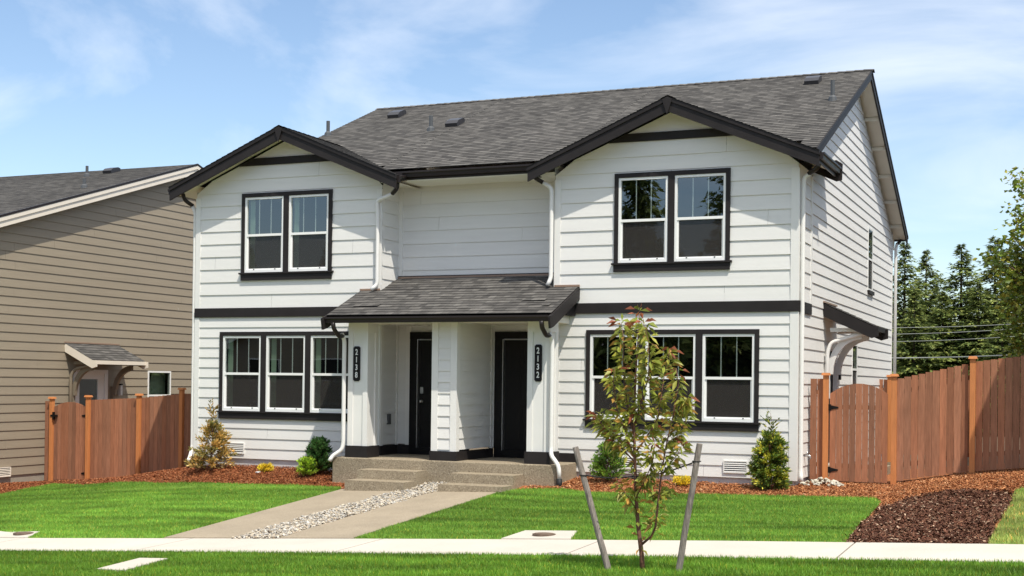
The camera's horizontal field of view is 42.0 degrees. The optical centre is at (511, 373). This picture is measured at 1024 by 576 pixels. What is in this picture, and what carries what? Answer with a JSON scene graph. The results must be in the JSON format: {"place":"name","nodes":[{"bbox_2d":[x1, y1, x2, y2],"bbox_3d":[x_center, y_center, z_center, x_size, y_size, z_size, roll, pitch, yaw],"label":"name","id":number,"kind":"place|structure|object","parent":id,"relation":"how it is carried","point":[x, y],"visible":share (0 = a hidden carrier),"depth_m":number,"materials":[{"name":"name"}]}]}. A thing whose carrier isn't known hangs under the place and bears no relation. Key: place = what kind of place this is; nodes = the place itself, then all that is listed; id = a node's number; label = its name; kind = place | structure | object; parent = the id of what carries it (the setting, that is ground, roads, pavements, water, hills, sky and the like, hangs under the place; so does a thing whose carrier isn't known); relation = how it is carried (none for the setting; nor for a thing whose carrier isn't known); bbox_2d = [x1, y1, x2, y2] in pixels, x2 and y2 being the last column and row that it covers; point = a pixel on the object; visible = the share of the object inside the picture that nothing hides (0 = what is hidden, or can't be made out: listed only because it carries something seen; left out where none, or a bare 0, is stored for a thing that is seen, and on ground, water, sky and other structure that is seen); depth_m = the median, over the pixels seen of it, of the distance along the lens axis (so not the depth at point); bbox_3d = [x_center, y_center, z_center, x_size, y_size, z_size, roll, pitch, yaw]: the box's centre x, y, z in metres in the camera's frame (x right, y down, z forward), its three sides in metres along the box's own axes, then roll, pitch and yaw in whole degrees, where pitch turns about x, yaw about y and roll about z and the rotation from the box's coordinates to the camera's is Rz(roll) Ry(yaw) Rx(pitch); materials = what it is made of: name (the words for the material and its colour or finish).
{"place":"outdoors","nodes":[
{"label":"outdoors","id":0,"kind":"place"},
{"bbox_2d":[0,538,21,541],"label":"sidewalk","id":1,"kind":"structure","parent":0,"point":[4,539],"depth_m":22.45,"materials":[{"name":"concrete"}]},
{"bbox_2d":[0,531,39,537],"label":"utility pad","id":2,"kind":"object","parent":1,"relation":"on","point":[3,534],"visible":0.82,"depth_m":22.82,"materials":[{"name":"concrete"}]},
{"bbox_2d":[13,532,33,534],"bbox_3d":[-8.406,2.754,22.940,0.340,0.028,0.340,0,0,23],"label":"meter lid","id":3,"kind":"object","parent":2,"relation":"on","point":[21,533],"visible":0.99,"depth_m":22.83,"materials":[{"name":"metal"}]},
{"bbox_2d":[0,538,191,551],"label":"sidewalk","id":4,"kind":"structure","parent":0,"point":[93,544],"depth_m":21.14,"materials":[{"name":"concrete"}]},
{"bbox_2d":[0,481,340,537],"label":"lawn","id":5,"kind":"structure","parent":0,"point":[192,486],"depth_m":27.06,"materials":[{"name":"plant"}]},
{"bbox_2d":[136,538,380,553],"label":"sidewalk","id":6,"kind":"structure","parent":0,"point":[295,545],"depth_m":19.82,"materials":[{"name":"concrete"}]},
{"bbox_2d":[164,489,393,537],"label":"path","id":7,"kind":"structure","parent":0,"point":[244,524],"depth_m":23.28,"materials":[{"name":"concrete"}]},
{"bbox_2d":[279,490,495,538],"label":"path","id":8,"kind":"structure","parent":0,"point":[353,526],"depth_m":22.39,"materials":[{"name":"concrete"}]},
{"bbox_2d":[333,539,596,555],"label":"sidewalk","id":9,"kind":"structure","parent":0,"point":[517,546],"depth_m":18.45,"materials":[{"name":"concrete"}]},
{"bbox_2d":[6,554,983,575],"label":"planting strip","id":10,"kind":"object","parent":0,"point":[601,567],"visible":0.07,"depth_m":15.88,"materials":[{"name":"plant"}]},
{"bbox_2d":[98,558,166,570],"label":"concrete slab","id":11,"kind":"structure","parent":10,"relation":"on","point":[133,563],"depth_m":18.14,"materials":[{"name":"white concrete"}]},
{"bbox_2d":[0,548,1023,575],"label":"grass","id":12,"kind":"structure","parent":10,"relation":"on","point":[40,562],"depth_m":16.52,"materials":[{"name":"green plant"}]},
{"bbox_2d":[573,446,611,569],"bbox_3d":[0.958,1.652,15.708,0.518,1.576,0.080,1,0,16],"label":"tree stake","id":13,"kind":"object","parent":10,"relation":"on","point":[595,522],"visible":1,"depth_m":15.69,"materials":[{"name":"grey wood"}]},
{"bbox_2d":[579,475,637,478],"bbox_3d":[1.138,1.212,15.654,0.730,0.046,0.107,1,0,20],"label":"tree tie","id":14,"kind":"object","parent":13,"relation":"attached to","point":[608,477],"visible":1,"depth_m":15.64,"materials":[{"name":"black rubber"}]},
{"bbox_2d":[585,303,701,570],"bbox_3d":[1.492,0.769,15.522,1.498,3.200,0.736,0,0,23],"label":"young tree","id":15,"kind":"object","parent":10,"relation":"on","point":[607,430],"visible":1,"depth_m":15.48,"materials":[{"name":"green plant"}]},
{"bbox_2d":[676,443,702,571],"bbox_3d":[2.015,1.601,15.262,0.345,1.611,0.076,0,0,33],"label":"tree stake","id":16,"kind":"object","parent":10,"relation":"on","point":[687,517],"visible":0.98,"depth_m":15.22,"materials":[{"name":"wood"}]},
{"bbox_2d":[631,461,700,478],"bbox_3d":[1.777,1.115,15.382,0.839,0.241,0.107,0,0,26],"label":"tree tie","id":17,"kind":"object","parent":16,"relation":"attached to","point":[676,468],"visible":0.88,"depth_m":15.29,"materials":[{"name":"black rubber"}]},
{"bbox_2d":[0,0,1023,325],"label":"sky","id":18,"kind":"structure","parent":0,"point":[98,85],"materials":[{"name":"blue"}]},
{"bbox_2d":[5,436,1019,468],"bbox_3d":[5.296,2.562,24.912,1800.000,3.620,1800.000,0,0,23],"label":"ground","id":19,"kind":"structure","parent":0,"point":[888,463],"depth_m":39.29,"materials":[{"name":"soil"}]},
{"bbox_2d":[0,164,202,482],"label":"brown house","id":20,"kind":"structure","parent":19,"relation":"on","point":[96,279],"depth_m":36.49,"materials":[{"name":"beige wood"}]},
{"bbox_2d":[147,371,170,396],"bbox_3d":[-10.768,0.644,39.290,0.928,1.730,1.360,0,0,23],"label":"window","id":21,"kind":"structure","parent":20,"relation":"in","point":[167,373],"depth_m":39.56,"materials":[{"name":"glass"}]},
{"bbox_2d":[44,388,193,480],"bbox_3d":[-9.293,1.680,33.521,6.330,2.662,0.172,0,0,23],"label":"wooden fence","id":22,"kind":"object","parent":19,"relation":"on","point":[138,434],"visible":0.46,"depth_m":33.68,"materials":[{"name":"brown wood"}]},
{"bbox_2d":[50,402,85,479],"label":"wooden gate","id":23,"kind":"structure","parent":22,"relation":"attached to","point":[68,418],"depth_m":34.44,"materials":[{"name":"brown wood"}]},
{"bbox_2d":[2,463,1023,527],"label":"mulch bed","id":24,"kind":"object","parent":19,"relation":"on","point":[888,480],"visible":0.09,"depth_m":27.41,"materials":[{"name":"red wood"}]},
{"bbox_2d":[0,464,344,493],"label":"bark chips","id":25,"kind":"object","parent":24,"relation":"on","point":[13,486],"visible":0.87,"depth_m":29.14,"materials":[{"name":"brown wood"}]},
{"bbox_2d":[184,399,240,468],"bbox_3d":[-6.601,1.364,29.302,1.179,1.651,1.113,1,0,-35],"label":"conifer shrub","id":26,"kind":"object","parent":24,"relation":"on","point":[219,438],"visible":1,"depth_m":29.27,"materials":[{"name":"green plant"}]},
{"bbox_2d":[257,462,273,471],"bbox_3d":[-5.322,2.048,28.798,0.411,0.278,0.426,0,0,23],"label":"yellow shrub","id":27,"kind":"object","parent":24,"relation":"on","point":[265,467],"visible":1,"depth_m":28.72,"materials":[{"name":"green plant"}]},
{"bbox_2d":[295,456,319,475],"bbox_3d":[-4.305,1.974,28.087,0.519,0.524,0.524,1,0,-1],"label":"evergreen shrub","id":28,"kind":"object","parent":24,"relation":"on","point":[306,463],"visible":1,"depth_m":27.99,"materials":[{"name":"green plant"}]},
{"bbox_2d":[305,435,332,473],"bbox_3d":[-4.082,1.756,28.280,0.716,0.910,0.715,1,0,-34],"label":"evergreen shrub","id":29,"kind":"object","parent":24,"relation":"on","point":[319,450],"visible":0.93,"depth_m":28.16,"materials":[{"name":"green plant"}]},
{"bbox_2d":[588,441,628,483],"bbox_3d":[1.861,1.733,25.747,0.788,0.884,0.772,1,0,-17],"label":"evergreen shrub","id":30,"kind":"object","parent":24,"relation":"on","point":[601,466],"visible":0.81,"depth_m":25.66,"materials":[{"name":"green plant"}]},
{"bbox_2d":[671,474,690,485],"bbox_3d":[3.208,2.049,25.141,0.459,0.275,0.482,0,0,23],"label":"yellow shrub","id":31,"kind":"object","parent":24,"relation":"on","point":[680,480],"visible":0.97,"depth_m":25.07,"materials":[{"name":"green plant"}]},
{"bbox_2d":[745,411,792,489],"bbox_3d":[4.720,1.434,24.509,0.874,1.527,0.856,1,0,-2],"label":"arborvitae","id":32,"kind":"object","parent":24,"relation":"on","point":[770,447],"visible":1,"depth_m":24.39,"materials":[{"name":"green plant"}]},
{"bbox_2d":[523,468,1023,515],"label":"bark chips","id":33,"kind":"object","parent":24,"relation":"on","point":[994,476],"visible":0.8,"depth_m":24.18,"materials":[{"name":"brown wood"}]},
{"bbox_2d":[842,487,1015,543],"bbox_3d":[6.275,2.080,19.799,2.070,0.318,6.356,0,0,23],"label":"dark mulch bed","id":34,"kind":"object","parent":24,"relation":"on","point":[992,524],"visible":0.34,"depth_m":18.41,"materials":[{"name":"brown wood"}]},
{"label":"gravel bed","id":35,"kind":"structure","parent":24,"relation":"on","visible":0},
{"bbox_2d":[231,481,445,538],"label":"gravel","id":36,"kind":"structure","parent":35,"relation":"on","point":[286,528],"depth_m":23.03,"materials":[{"name":"grey gravel"}]},
{"bbox_2d":[168,69,908,492],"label":"duplex house","id":37,"kind":"structure","parent":19,"relation":"on","point":[400,297],"depth_m":27.87,"materials":[{"name":"paint"}]},
{"bbox_2d":[216,331,348,421],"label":"window","id":38,"kind":"structure","parent":37,"relation":"in","point":[297,375],"depth_m":29.53,"materials":[{"name":"plastic"}]},
{"bbox_2d":[238,189,352,299],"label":"window","id":39,"kind":"structure","parent":37,"relation":"in","point":[291,238],"depth_m":29.47,"materials":[{"name":"glass"}]},
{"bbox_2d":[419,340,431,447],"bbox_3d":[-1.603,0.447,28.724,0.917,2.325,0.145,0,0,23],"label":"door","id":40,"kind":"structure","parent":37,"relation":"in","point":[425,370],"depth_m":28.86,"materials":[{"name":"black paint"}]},
{"bbox_2d":[504,340,527,450],"bbox_3d":[0.264,0.463,27.971,0.910,2.325,0.063,0,0,23],"label":"door","id":41,"kind":"structure","parent":37,"relation":"in","point":[515,393],"depth_m":28.02,"materials":[{"name":"black paint"}]},
{"bbox_2d":[611,168,731,291],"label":"window","id":42,"kind":"structure","parent":37,"relation":"in","point":[679,220],"depth_m":26.08,"materials":[{"name":"glass"}]},
{"bbox_2d":[581,329,767,436],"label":"window","id":43,"kind":"structure","parent":37,"relation":"in","point":[722,365],"depth_m":25.98,"materials":[{"name":"plastic"}]},
{"bbox_2d":[830,339,857,383],"bbox_3d":[7.588,-0.092,31.332,0.928,1.510,1.050,0,0,23],"label":"window","id":44,"kind":"structure","parent":37,"relation":"in","point":[854,355],"depth_m":31.45,"materials":[{"name":"plastic"}]},
{"bbox_2d":[839,226,874,295],"bbox_3d":[8.560,-2.846,33.499,0.970,1.870,1.100,0,0,23],"label":"window","id":45,"kind":"structure","parent":37,"relation":"in","point":[870,231],"depth_m":33.52,"materials":[{"name":"plastic"}]},
{"bbox_2d":[810,356,1023,483],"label":"wooden fence","id":46,"kind":"object","parent":19,"relation":"on","point":[915,422],"visible":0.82,"depth_m":24.85,"materials":[{"name":"brown wood"}]},
{"bbox_2d":[828,384,887,482],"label":"wooden gate","id":47,"kind":"structure","parent":46,"relation":"attached to","point":[852,445],"depth_m":25.48,"materials":[{"name":"brown wood"}]},
{"bbox_2d":[892,241,946,377],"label":"fir tree","id":48,"kind":"object","parent":19,"relation":"on","point":[904,252],"visible":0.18,"depth_m":83.87,"materials":[{"name":"green plant"}]},
{"bbox_2d":[892,250,950,366],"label":"fir tree","id":49,"kind":"object","parent":19,"relation":"on","point":[923,264],"visible":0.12,"depth_m":87.26,"materials":[{"name":"green plant"}]},
{"bbox_2d":[892,290,952,429],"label":"fir tree","id":50,"kind":"object","parent":19,"relation":"on","point":[902,370],"visible":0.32,"depth_m":79.64,"materials":[{"name":"green plant"}]},
{"bbox_2d":[912,291,979,424],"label":"fir tree","id":51,"kind":"object","parent":19,"relation":"on","point":[944,326],"visible":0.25,"depth_m":80.94,"materials":[{"name":"green plant"}]},
{"bbox_2d":[901,244,997,377],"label":"fir tree","id":52,"kind":"object","parent":19,"relation":"on","point":[968,272],"visible":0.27,"depth_m":82.39,"materials":[{"name":"green plant"}]},
{"bbox_2d":[956,285,981,321],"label":"fir tree","id":53,"kind":"object","parent":19,"relation":"on","point":[968,287],"visible":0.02,"depth_m":101.46,"materials":[{"name":"green plant"}]},
{"bbox_2d":[936,282,1007,387],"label":"fir tree","id":54,"kind":"object","parent":19,"relation":"on","point":[976,348],"visible":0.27,"depth_m":80.22,"materials":[{"name":"green plant"}]},
{"bbox_2d":[961,235,1013,352],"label":"fir tree","id":55,"kind":"object","parent":19,"relation":"on","point":[988,292],"visible":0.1,"depth_m":83.80,"materials":[{"name":"green plant"}]},
{"bbox_2d":[961,318,1020,436],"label":"fir tree","id":56,"kind":"object","parent":19,"relation":"on","point":[996,349],"visible":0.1,"depth_m":75.95,"materials":[{"name":"green plant"}]},
{"bbox_2d":[965,265,1023,368],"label":"fir tree","id":57,"kind":"object","parent":19,"relation":"on","point":[1006,308],"visible":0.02,"depth_m":80.36,"materials":[{"name":"green plant"}]},
{"bbox_2d":[972,167,1023,366],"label":"maple tree","id":58,"kind":"object","parent":19,"relation":"on","point":[1013,281],"visible":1,"depth_m":29.01,"materials":[{"name":"green plant"}]},
{"bbox_2d":[354,487,880,541],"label":"lawn","id":59,"kind":"structure","parent":0,"point":[611,515],"depth_m":20.61,"materials":[{"name":"plant"}]},
{"bbox_2d":[501,530,575,539],"bbox_3d":[0.499,2.363,19.262,1.059,0.131,0.837,0,0,23],"label":"utility pad","id":60,"kind":"object","parent":59,"relation":"on","point":[559,535],"visible":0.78,"depth_m":19.15,"materials":[{"name":"concrete"}]},
{"bbox_2d":[532,532,555,536],"bbox_3d":[0.462,2.320,19.200,0.340,0.028,0.340,0,0,23],"label":"meter lid","id":61,"kind":"object","parent":60,"relation":"on","point":[541,534],"visible":1,"depth_m":19.11,"materials":[{"name":"metal"}]},
{"bbox_2d":[565,540,853,559],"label":"sidewalk","id":62,"kind":"structure","parent":0,"point":[811,550],"depth_m":17.07,"materials":[{"name":"concrete"}]},
{"bbox_2d":[838,542,1023,562],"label":"sidewalk","id":63,"kind":"structure","parent":0,"point":[947,551],"depth_m":16.03,"materials":[{"name":"concrete"}]},
{"bbox_2d":[892,336,1014,341],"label":"utility wire","id":64,"kind":"object","parent":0,"point":[956,339],"visible":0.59,"depth_m":74.06,"materials":[{"name":"black metal"}]},
{"bbox_2d":[892,323,1019,327],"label":"utility wire","id":65,"kind":"object","parent":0,"point":[949,326],"visible":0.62,"depth_m":73.43,"materials":[{"name":"black metal"}]},
{"bbox_2d":[912,329,1002,333],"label":"utility wire","id":66,"kind":"object","parent":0,"point":[949,332],"visible":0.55,"depth_m":73.84,"materials":[{"name":"black metal"}]},
{"bbox_2d":[892,354,1023,358],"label":"utility wire","id":67,"kind":"object","parent":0,"point":[946,357],"visible":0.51,"depth_m":74.68,"materials":[{"name":"black metal"}]},
{"bbox_2d":[988,487,1023,543],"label":"lawn","id":68,"kind":"structure","parent":0,"point":[997,542],"depth_m":17.97,"materials":[{"name":"plant"}]}
]}

